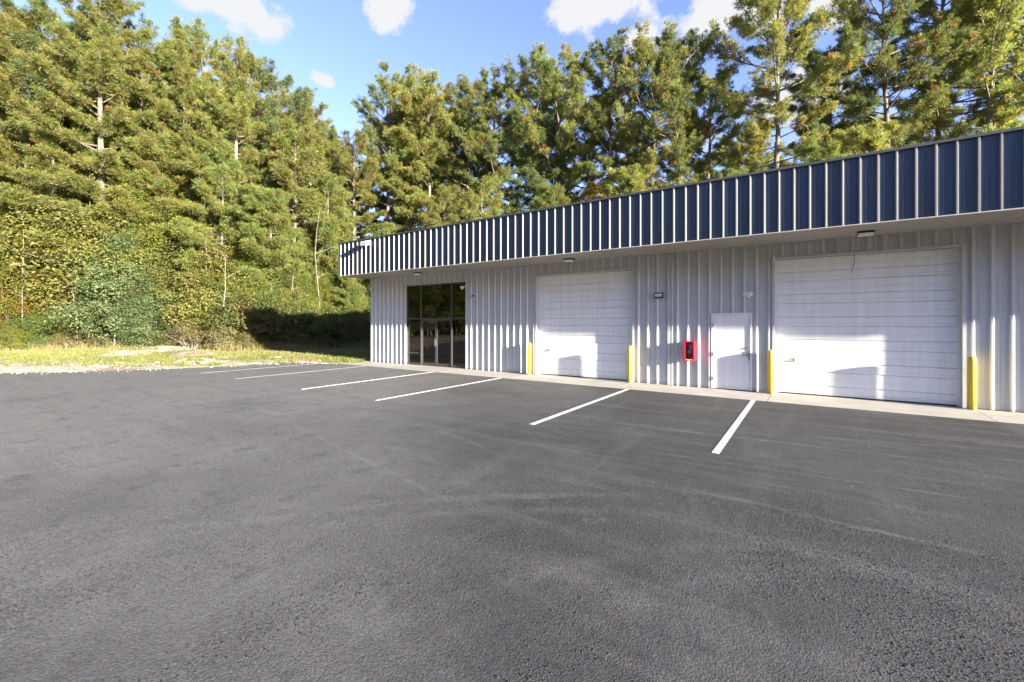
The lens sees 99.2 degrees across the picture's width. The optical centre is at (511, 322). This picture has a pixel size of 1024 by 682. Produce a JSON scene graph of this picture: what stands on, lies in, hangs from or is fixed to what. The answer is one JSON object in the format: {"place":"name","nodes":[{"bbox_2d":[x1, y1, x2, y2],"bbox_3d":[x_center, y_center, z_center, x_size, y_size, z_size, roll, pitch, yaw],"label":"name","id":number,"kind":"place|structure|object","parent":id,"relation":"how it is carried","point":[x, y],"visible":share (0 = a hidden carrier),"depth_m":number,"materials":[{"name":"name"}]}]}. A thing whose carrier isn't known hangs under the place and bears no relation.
{"place":"outdoors","nodes":[
{"label":"outdoors","id":0,"kind":"place"},
{"bbox_2d":[0,333,370,372],"bbox_3d":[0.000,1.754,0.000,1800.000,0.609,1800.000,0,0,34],"label":"ground","id":1,"kind":"structure","parent":0,"point":[37,368],"depth_m":21.12,"materials":[{"name":"plant"}]},
{"bbox_2d":[0,43,31,166],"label":"pine tree","id":2,"kind":"object","parent":1,"relation":"on","point":[15,137],"visible":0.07,"depth_m":37.39,"materials":[{"name":"green plant"}]},
{"bbox_2d":[0,328,33,349],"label":"bush","id":3,"kind":"object","parent":1,"relation":"on","point":[13,338],"visible":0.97,"depth_m":30.83,"materials":[{"name":"green plant"}]},
{"bbox_2d":[0,249,51,333],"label":"broadleaf tree","id":4,"kind":"object","parent":1,"relation":"on","point":[8,302],"visible":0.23,"depth_m":32.46,"materials":[{"name":"green plant"}]},
{"bbox_2d":[1,309,66,345],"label":"bush","id":5,"kind":"object","parent":1,"relation":"on","point":[38,329],"visible":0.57,"depth_m":32.31,"materials":[{"name":"green plant"}]},
{"bbox_2d":[0,263,71,341],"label":"broadleaf tree","id":6,"kind":"object","parent":1,"relation":"on","point":[30,308],"visible":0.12,"depth_m":33.02,"materials":[{"name":"green plant"}]},
{"bbox_2d":[0,112,97,343],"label":"young pine","id":7,"kind":"object","parent":1,"relation":"on","point":[44,164],"visible":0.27,"depth_m":33.82,"materials":[{"name":"green plant"}]},
{"bbox_2d":[0,0,109,247],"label":"pine tree","id":8,"kind":"object","parent":1,"relation":"on","point":[7,19],"visible":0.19,"depth_m":35.72,"materials":[{"name":"green plant"}]},
{"bbox_2d":[8,257,103,337],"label":"broadleaf tree","id":9,"kind":"object","parent":1,"relation":"on","point":[48,303],"visible":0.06,"depth_m":33.21,"materials":[{"name":"green plant"}]},
{"bbox_2d":[0,165,121,340],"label":"broadleaf tree","id":10,"kind":"object","parent":1,"relation":"on","point":[10,223],"visible":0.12,"depth_m":32.84,"materials":[{"name":"green plant"}]},
{"bbox_2d":[0,0,132,190],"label":"pine tree","id":11,"kind":"object","parent":1,"relation":"on","point":[70,26],"visible":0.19,"depth_m":36.17,"materials":[{"name":"green plant"}]},
{"bbox_2d":[42,330,93,348],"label":"bush","id":12,"kind":"object","parent":1,"relation":"on","point":[68,338],"visible":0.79,"depth_m":32.32,"materials":[{"name":"green plant"}]},
{"bbox_2d":[0,189,140,337],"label":"broadleaf tree","id":13,"kind":"object","parent":1,"relation":"on","point":[74,216],"visible":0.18,"depth_m":32.33,"materials":[{"name":"green plant"}]},
{"bbox_2d":[44,318,99,343],"bbox_3d":[-33.794,0.649,33.455,3.498,2.835,3.577,0,0,7],"label":"bush","id":14,"kind":"object","parent":1,"relation":"on","point":[57,330],"visible":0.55,"depth_m":32.76,"materials":[{"name":"green plant"}]},
{"bbox_2d":[0,162,145,338],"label":"broadleaf tree","id":15,"kind":"object","parent":1,"relation":"on","point":[88,173],"visible":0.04,"depth_m":33.23,"materials":[{"name":"green plant"}]},
{"bbox_2d":[0,158,172,337],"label":"broadleaf tree","id":16,"kind":"object","parent":1,"relation":"on","point":[85,214],"visible":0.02,"depth_m":35.31,"materials":[{"name":"green plant"}]},
{"bbox_2d":[0,0,178,345],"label":"pine tree","id":17,"kind":"object","parent":1,"relation":"on","point":[75,50],"visible":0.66,"depth_m":33.92,"materials":[{"name":"green plant"}]},
{"bbox_2d":[7,192,191,326],"bbox_3d":[-32.250,-4.877,38.867,16.449,14.853,16.823,0,0,40],"label":"broadleaf tree","id":18,"kind":"object","parent":1,"relation":"on","point":[47,278],"visible":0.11,"depth_m":31.99,"materials":[{"name":"green plant"}]},
{"bbox_2d":[23,180,176,333],"bbox_3d":[-32.111,-4.934,35.953,11.538,14.473,11.966,0,0,16],"label":"broadleaf tree","id":19,"kind":"object","parent":1,"relation":"on","point":[138,198],"visible":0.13,"depth_m":34.07,"materials":[{"name":"green plant"}]},
{"bbox_2d":[39,229,170,347],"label":"broadleaf tree","id":20,"kind":"object","parent":1,"relation":"on","point":[119,282],"visible":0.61,"depth_m":31.60,"materials":[{"name":"green plant"}]},
{"bbox_2d":[72,4,196,177],"bbox_3d":[-33.992,-12.640,40.048,9.280,30.118,10.126,0,0,33],"label":"pine tree","id":21,"kind":"object","parent":1,"relation":"on","point":[140,104],"visible":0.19,"depth_m":38.84,"materials":[{"name":"green plant"}]},
{"bbox_2d":[82,182,195,325],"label":"broadleaf tree","id":22,"kind":"object","parent":1,"relation":"on","point":[146,238],"visible":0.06,"depth_m":33.70,"materials":[{"name":"green plant"}]},
{"bbox_2d":[98,189,180,305],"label":"broadleaf tree","id":23,"kind":"object","parent":1,"relation":"on","point":[179,196],"visible":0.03,"depth_m":35.58,"materials":[{"name":"green plant"}]},
{"bbox_2d":[79,128,200,324],"bbox_3d":[-29.576,-6.721,36.416,9.080,18.298,8.966,0,0,-14],"label":"young pine","id":24,"kind":"object","parent":1,"relation":"on","point":[177,183],"visible":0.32,"depth_m":35.14,"materials":[{"name":"green plant"}]},
{"bbox_2d":[104,274,179,346],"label":"broadleaf tree","id":25,"kind":"object","parent":1,"relation":"on","point":[143,321],"visible":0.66,"depth_m":31.51,"materials":[{"name":"green plant"}]},
{"bbox_2d":[102,259,207,342],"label":"broadleaf tree","id":26,"kind":"object","parent":1,"relation":"on","point":[176,314],"visible":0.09,"depth_m":32.57,"materials":[{"name":"green plant"}]},
{"bbox_2d":[143,320,178,344],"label":"bush","id":27,"kind":"object","parent":1,"relation":"on","point":[159,338],"visible":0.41,"depth_m":32.09,"materials":[{"name":"green plant"}]},
{"bbox_2d":[95,198,227,323],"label":"broadleaf tree","id":28,"kind":"object","parent":1,"relation":"on","point":[177,247],"visible":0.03,"depth_m":34.39,"materials":[{"name":"green plant"}]},
{"bbox_2d":[105,28,230,282],"bbox_3d":[-29.060,-11.392,38.201,10.686,27.477,10.436,0,0,33],"label":"pine tree","id":29,"kind":"object","parent":1,"relation":"on","point":[192,93],"visible":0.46,"depth_m":36.43,"materials":[{"name":"green plant"}]},
{"bbox_2d":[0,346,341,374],"bbox_3d":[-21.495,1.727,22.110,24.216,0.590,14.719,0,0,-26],"label":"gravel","id":30,"kind":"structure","parent":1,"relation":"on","point":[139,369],"depth_m":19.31,"materials":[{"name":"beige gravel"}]},
{"bbox_2d":[116,250,230,342],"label":"broadleaf tree","id":31,"kind":"object","parent":1,"relation":"on","point":[174,308],"visible":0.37,"depth_m":31.28,"materials":[{"name":"green plant"}]},
{"bbox_2d":[158,319,215,348],"bbox_3d":[-22.313,0.944,30.520,3.640,2.334,3.257,0,0,6],"label":"bush","id":32,"kind":"object","parent":1,"relation":"on","point":[182,331],"visible":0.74,"depth_m":30.07,"materials":[{"name":"brown plant"}]},
{"bbox_2d":[180,313,222,345],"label":"bush","id":33,"kind":"object","parent":1,"relation":"on","point":[198,323],"visible":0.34,"depth_m":30.65,"materials":[{"name":"green plant"}]},
{"bbox_2d":[129,231,275,317],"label":"broadleaf tree","id":34,"kind":"object","parent":1,"relation":"on","point":[202,291],"visible":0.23,"depth_m":32.05,"materials":[{"name":"green plant"}]},
{"bbox_2d":[147,15,265,185],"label":"pine tree","id":35,"kind":"object","parent":1,"relation":"on","point":[196,40],"visible":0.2,"depth_m":39.63,"materials":[{"name":"green plant"}]},
{"bbox_2d":[165,136,260,327],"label":"young pine","id":36,"kind":"object","parent":1,"relation":"on","point":[234,172],"visible":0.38,"depth_m":33.40,"materials":[{"name":"green plant"}]},
{"bbox_2d":[175,259,252,346],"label":"broadleaf tree","id":37,"kind":"object","parent":1,"relation":"on","point":[210,281],"visible":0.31,"depth_m":31.24,"materials":[{"name":"green plant"}]},
{"bbox_2d":[176,225,262,328],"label":"broadleaf tree","id":38,"kind":"object","parent":1,"relation":"on","point":[223,246],"visible":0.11,"depth_m":32.92,"materials":[{"name":"green plant"}]},
{"bbox_2d":[194,321,246,348],"bbox_3d":[-19.640,1.020,29.789,3.074,2.217,3.434,0,0,34],"label":"bush","id":39,"kind":"object","parent":1,"relation":"on","point":[221,333],"visible":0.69,"depth_m":29.26,"materials":[{"name":"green plant"}]},
{"bbox_2d":[156,34,290,266],"bbox_3d":[-22.870,-10.455,35.583,8.943,25.548,8.602,0,0,-26],"label":"pine tree","id":40,"kind":"object","parent":1,"relation":"on","point":[238,99],"visible":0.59,"depth_m":34.29,"materials":[{"name":"green plant"}]},
{"bbox_2d":[201,292,292,349],"bbox_3d":[-18.920,0.013,30.742,5.960,4.301,5.174,0,0,32],"label":"bush","id":41,"kind":"object","parent":1,"relation":"on","point":[245,305],"visible":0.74,"depth_m":30.07,"materials":[{"name":"green plant"}]},
{"bbox_2d":[230,329,263,348],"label":"bush","id":42,"kind":"object","parent":1,"relation":"on","point":[249,336],"visible":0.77,"depth_m":29.74,"materials":[{"name":"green plant"}]},
{"bbox_2d":[194,240,302,314],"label":"broadleaf tree","id":43,"kind":"object","parent":1,"relation":"on","point":[262,261],"visible":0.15,"depth_m":32.66,"materials":[{"name":"green plant"}]},
{"bbox_2d":[211,254,292,343],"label":"broadleaf tree","id":44,"kind":"object","parent":1,"relation":"on","point":[246,279],"visible":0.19,"depth_m":31.99,"materials":[{"name":"green plant"}]},
{"bbox_2d":[216,183,314,336],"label":"young pine","id":45,"kind":"object","parent":1,"relation":"on","point":[256,231],"visible":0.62,"depth_m":32.44,"materials":[{"name":"green plant"}]},
{"bbox_2d":[231,296,310,345],"bbox_3d":[-17.575,0.139,31.971,5.134,4.080,4.457,0,0,-31],"label":"bush","id":46,"kind":"object","parent":1,"relation":"on","point":[278,312],"visible":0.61,"depth_m":31.04,"materials":[{"name":"green plant"}]},
{"bbox_2d":[230,55,318,228],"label":"pine tree","id":47,"kind":"object","parent":1,"relation":"on","point":[264,73],"visible":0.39,"depth_m":36.34,"materials":[{"name":"green plant"}]},
{"bbox_2d":[224,115,350,308],"bbox_3d":[-18.180,-7.081,35.822,8.593,19.219,8.484,0,0,31],"label":"young pine","id":48,"kind":"object","parent":1,"relation":"on","point":[305,161],"visible":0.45,"depth_m":35.25,"materials":[{"name":"green plant"}]},
{"bbox_2d":[256,267,324,333],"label":"broadleaf tree","id":49,"kind":"object","parent":1,"relation":"on","point":[276,292],"visible":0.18,"depth_m":33.18,"materials":[{"name":"green plant"}]},
{"bbox_2d":[265,302,333,345],"bbox_3d":[-15.931,0.325,33.082,5.143,3.749,4.465,0,0,3],"label":"bush","id":50,"kind":"object","parent":1,"relation":"on","point":[309,314],"visible":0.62,"depth_m":32.16,"materials":[{"name":"green plant"}]},
{"bbox_2d":[254,86,353,284],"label":"pine tree","id":51,"kind":"object","parent":1,"relation":"on","point":[311,115],"visible":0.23,"depth_m":38.18,"materials":[{"name":"green plant"}]},
{"bbox_2d":[298,277,349,336],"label":"broadleaf tree","id":52,"kind":"object","parent":1,"relation":"on","point":[327,294],"visible":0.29,"depth_m":34.68,"materials":[{"name":"green plant"}]},
{"bbox_2d":[287,173,369,335],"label":"young pine","id":53,"kind":"object","parent":1,"relation":"on","point":[331,232],"visible":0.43,"depth_m":35.83,"materials":[{"name":"green plant"}]},
{"bbox_2d":[307,305,358,342],"bbox_3d":[-14.294,0.419,33.888,4.338,3.529,3.766,0,0,22],"label":"bush","id":54,"kind":"object","parent":1,"relation":"on","point":[332,315],"visible":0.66,"depth_m":33.60,"materials":[{"name":"green plant"}]},
{"bbox_2d":[331,273,366,340],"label":"young pine","id":55,"kind":"object","parent":1,"relation":"on","point":[341,294],"visible":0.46,"depth_m":35.03,"materials":[{"name":"green plant"}]},
{"bbox_2d":[327,292,370,337],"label":"broadleaf tree","id":56,"kind":"object","parent":1,"relation":"on","point":[360,302],"visible":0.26,"depth_m":35.10,"materials":[{"name":"green plant"}]},
{"bbox_2d":[332,308,370,344],"bbox_3d":[-12.473,0.505,34.807,3.965,3.308,3.442,0,0,-35],"label":"bush","id":57,"kind":"object","parent":1,"relation":"on","point":[360,320],"visible":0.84,"depth_m":34.07,"materials":[{"name":"green plant"}]},
{"bbox_2d":[333,164,372,239],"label":"pine tree","id":58,"kind":"object","parent":1,"relation":"on","point":[363,210],"visible":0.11,"depth_m":49.49,"materials":[{"name":"green plant"}]},
{"bbox_2d":[320,127,387,245],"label":"pine tree","id":59,"kind":"object","parent":1,"relation":"on","point":[351,170],"visible":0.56,"depth_m":41.17,"materials":[{"name":"green plant"}]},
{"bbox_2d":[336,221,393,327],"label":"broadleaf tree","id":60,"kind":"object","parent":1,"relation":"on","point":[379,227],"visible":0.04,"depth_m":37.70,"materials":[{"name":"green plant"}]},
{"bbox_2d":[341,60,430,222],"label":"pine tree","id":61,"kind":"object","parent":1,"relation":"on","point":[372,135],"visible":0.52,"depth_m":43.23,"materials":[{"name":"green plant"}]},
{"bbox_2d":[363,110,431,235],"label":"pine tree","id":62,"kind":"object","parent":1,"relation":"on","point":[380,206],"visible":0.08,"depth_m":50.84,"materials":[{"name":"green plant"}]},
{"bbox_2d":[373,62,456,234],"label":"pine tree","id":63,"kind":"object","parent":1,"relation":"on","point":[383,127],"visible":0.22,"depth_m":44.31,"materials":[{"name":"green plant"}]},
{"bbox_2d":[373,81,477,223],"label":"pine tree","id":64,"kind":"object","parent":1,"relation":"on","point":[418,137],"visible":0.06,"depth_m":46.83,"materials":[{"name":"green plant"}]},
{"bbox_2d":[387,68,467,228],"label":"pine tree","id":65,"kind":"object","parent":1,"relation":"on","point":[427,101],"visible":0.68,"depth_m":41.71,"materials":[{"name":"green plant"}]},
{"bbox_2d":[421,184,466,227],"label":"young pine","id":66,"kind":"object","parent":1,"relation":"on","point":[443,212],"visible":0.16,"depth_m":35.12,"materials":[{"name":"green plant"}]},
{"bbox_2d":[424,66,515,219],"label":"pine tree","id":67,"kind":"object","parent":1,"relation":"on","point":[474,133],"visible":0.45,"depth_m":42.59,"materials":[{"name":"green plant"}]},
{"bbox_2d":[459,175,504,220],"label":"young pine","id":68,"kind":"object","parent":1,"relation":"on","point":[474,203],"visible":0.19,"depth_m":35.33,"materials":[{"name":"green plant"}]},
{"bbox_2d":[444,63,555,216],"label":"pine tree","id":69,"kind":"object","parent":1,"relation":"on","point":[493,116],"visible":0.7,"depth_m":40.63,"materials":[{"name":"green plant"}]},
{"bbox_2d":[470,101,556,213],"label":"pine tree","id":70,"kind":"object","parent":1,"relation":"on","point":[489,163],"visible":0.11,"depth_m":47.35,"materials":[{"name":"green plant"}]},
{"bbox_2d":[484,52,580,214],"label":"pine tree","id":71,"kind":"object","parent":1,"relation":"on","point":[517,117],"visible":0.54,"depth_m":39.69,"materials":[{"name":"green plant"}]},
{"bbox_2d":[516,113,587,207],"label":"pine tree","id":72,"kind":"object","parent":1,"relation":"on","point":[548,172],"visible":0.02,"depth_m":49.56,"materials":[{"name":"green plant"}]},
{"bbox_2d":[534,183,573,208],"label":"young pine","id":73,"kind":"object","parent":1,"relation":"on","point":[556,200],"visible":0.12,"depth_m":34.40,"materials":[{"name":"green plant"}]},
{"bbox_2d":[500,40,615,203],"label":"pine tree","id":74,"kind":"object","parent":1,"relation":"on","point":[576,80],"visible":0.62,"depth_m":38.83,"materials":[{"name":"green plant"}]},
{"bbox_2d":[539,90,638,199],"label":"pine tree","id":75,"kind":"object","parent":1,"relation":"on","point":[586,156],"visible":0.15,"depth_m":46.12,"materials":[{"name":"green plant"}]},
{"bbox_2d":[571,181,618,201],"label":"broadleaf tree","id":76,"kind":"object","parent":1,"relation":"on","point":[598,187],"visible":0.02,"depth_m":37.31,"materials":[{"name":"green plant"}]},
{"bbox_2d":[579,26,651,196],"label":"pine tree","id":77,"kind":"object","parent":1,"relation":"on","point":[596,101],"visible":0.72,"depth_m":37.56,"materials":[{"name":"green plant"}]},
{"bbox_2d":[594,163,655,198],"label":"young pine","id":78,"kind":"object","parent":1,"relation":"on","point":[633,183],"visible":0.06,"depth_m":31.96,"materials":[{"name":"green plant"}]},
{"bbox_2d":[597,123,667,194],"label":"pine tree","id":79,"kind":"object","parent":1,"relation":"on","point":[614,152],"visible":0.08,"depth_m":49.47,"materials":[{"name":"green plant"}]},
{"bbox_2d":[598,18,710,189],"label":"pine tree","id":80,"kind":"object","parent":1,"relation":"on","point":[622,124],"visible":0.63,"depth_m":35.34,"materials":[{"name":"green plant"}]},
{"bbox_2d":[623,23,739,189],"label":"pine tree","id":81,"kind":"object","parent":1,"relation":"on","point":[680,153],"visible":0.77,"depth_m":34.73,"materials":[{"name":"green plant"}]},
{"bbox_2d":[657,120,708,184],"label":"pine tree","id":82,"kind":"object","parent":1,"relation":"on","point":[667,171],"visible":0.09,"depth_m":46.15,"materials":[{"name":"green plant"}]},
{"bbox_2d":[669,62,750,180],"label":"pine tree","id":83,"kind":"object","parent":1,"relation":"on","point":[726,140],"visible":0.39,"depth_m":36.60,"materials":[{"name":"green plant"}]},
{"bbox_2d":[717,123,784,172],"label":"pine tree","id":84,"kind":"object","parent":1,"relation":"on","point":[736,144],"visible":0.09,"depth_m":47.97,"materials":[{"name":"green plant"}]},
{"bbox_2d":[692,0,867,169],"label":"pine tree","id":85,"kind":"object","parent":1,"relation":"on","point":[799,33],"visible":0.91,"depth_m":31.82,"materials":[{"name":"green plant"}]},
{"bbox_2d":[774,135,824,165],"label":"pine tree","id":86,"kind":"object","parent":1,"relation":"on","point":[788,152],"visible":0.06,"depth_m":48.10,"materials":[{"name":"green plant"}]},
{"bbox_2d":[799,137,853,163],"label":"young pine","id":87,"kind":"object","parent":1,"relation":"on","point":[817,156],"visible":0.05,"depth_m":27.47,"materials":[{"name":"green plant"}]},
{"bbox_2d":[766,22,905,168],"bbox_3d":[25.642,-10.395,34.745,8.506,25.570,9.569,0,0,5],"label":"pine tree","id":88,"kind":"object","parent":1,"relation":"on","point":[842,124],"visible":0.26,"depth_m":33.66,"materials":[{"name":"green plant"}]},
{"bbox_2d":[825,119,901,156],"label":"young pine","id":89,"kind":"object","parent":1,"relation":"on","point":[859,135],"visible":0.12,"depth_m":27.48,"materials":[{"name":"green plant"}]},
{"bbox_2d":[805,0,998,149],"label":"pine tree","id":90,"kind":"object","parent":1,"relation":"on","point":[885,27],"visible":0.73,"depth_m":30.23,"materials":[{"name":"green plant"}]},
{"bbox_2d":[864,0,1023,147],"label":"pine tree","id":91,"kind":"object","parent":1,"relation":"on","point":[936,79],"visible":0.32,"depth_m":31.79,"materials":[{"name":"green plant"}]},
{"bbox_2d":[886,0,1023,145],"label":"pine tree","id":92,"kind":"object","parent":1,"relation":"on","point":[991,51],"visible":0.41,"depth_m":30.13,"materials":[{"name":"green plant"}]},
{"bbox_2d":[952,0,1023,130],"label":"pine tree","id":93,"kind":"object","parent":1,"relation":"on","point":[998,86],"visible":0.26,"depth_m":31.05,"materials":[{"name":"green plant"}]},
{"bbox_2d":[0,344,370,366],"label":"grass","id":94,"kind":"structure","parent":0,"point":[259,351],"depth_m":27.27,"materials":[{"name":"plant"}]},
{"bbox_2d":[0,338,370,351],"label":"tall grass","id":95,"kind":"structure","parent":0,"point":[233,348],"depth_m":31.84,"materials":[{"name":"plant"}]},
{"bbox_2d":[0,362,1023,681],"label":"asphalt lot","id":96,"kind":"structure","parent":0,"point":[300,522],"depth_m":4.05,"materials":[{"name":"grey asphalt"}]},
{"bbox_2d":[0,0,1023,257],"label":"sky","id":97,"kind":"structure","parent":0,"point":[336,47],"materials":[{"name":"blue"}]},
{"bbox_2d":[337,360,1023,423],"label":"concrete apron","id":98,"kind":"object","parent":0,"point":[959,412],"visible":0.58,"depth_m":11.62,"materials":[{"name":"beige concrete"}]},
{"bbox_2d":[338,126,1023,411],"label":"metal building","id":99,"kind":"structure","parent":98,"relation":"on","point":[917,296],"depth_m":11.86,"materials":[{"name":"grey paint"}]},
{"bbox_2d":[539,270,631,380],"bbox_3d":[2.537,0.107,15.422,3.638,3.674,0.135,0,0,34],"label":"overhead door","id":100,"kind":"structure","parent":99,"relation":"in","point":[585,320],"depth_m":15.34,"materials":[{"name":"white paint"}]},
{"bbox_2d":[684,341,695,360],"bbox_3d":[5.350,0.848,13.114,0.298,0.588,0.190,0,0,34],"label":"extinguisher cabinet","id":101,"kind":"object","parent":99,"relation":"attached to","point":[687,344],"visible":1,"depth_m":13.11,"materials":[{"name":"red metal"}]},
{"bbox_2d":[711,313,751,390],"bbox_3d":[6.341,0.836,12.605,1.060,2.216,0.148,0,0,34],"label":"walk door","id":102,"kind":"structure","parent":99,"relation":"in","point":[731,333],"depth_m":12.58,"materials":[{"name":"white paint"}]},
{"bbox_2d":[773,248,959,405],"bbox_3d":[8.781,0.056,11.050,3.694,3.776,0.315,0,0,34],"label":"overhead door","id":103,"kind":"structure","parent":99,"relation":"in","point":[878,326],"depth_m":10.95,"materials":[{"name":"white paint"}]},
{"bbox_2d":[768,350,773,393],"bbox_3d":[7.079,1.375,11.913,0.146,1.246,0.146,0,0,34],"label":"bollard","id":104,"kind":"object","parent":98,"relation":"on","point":[770,371],"visible":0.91,"depth_m":11.86,"materials":[{"name":"yellow metal"}]},
{"bbox_2d":[967,356,976,409],"bbox_3d":[10.281,1.375,9.739,0.146,1.246,0.146,0,0,34],"label":"bollard","id":105,"kind":"object","parent":98,"relation":"on","point":[971,382],"visible":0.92,"depth_m":9.69,"materials":[{"name":"yellow metal"}]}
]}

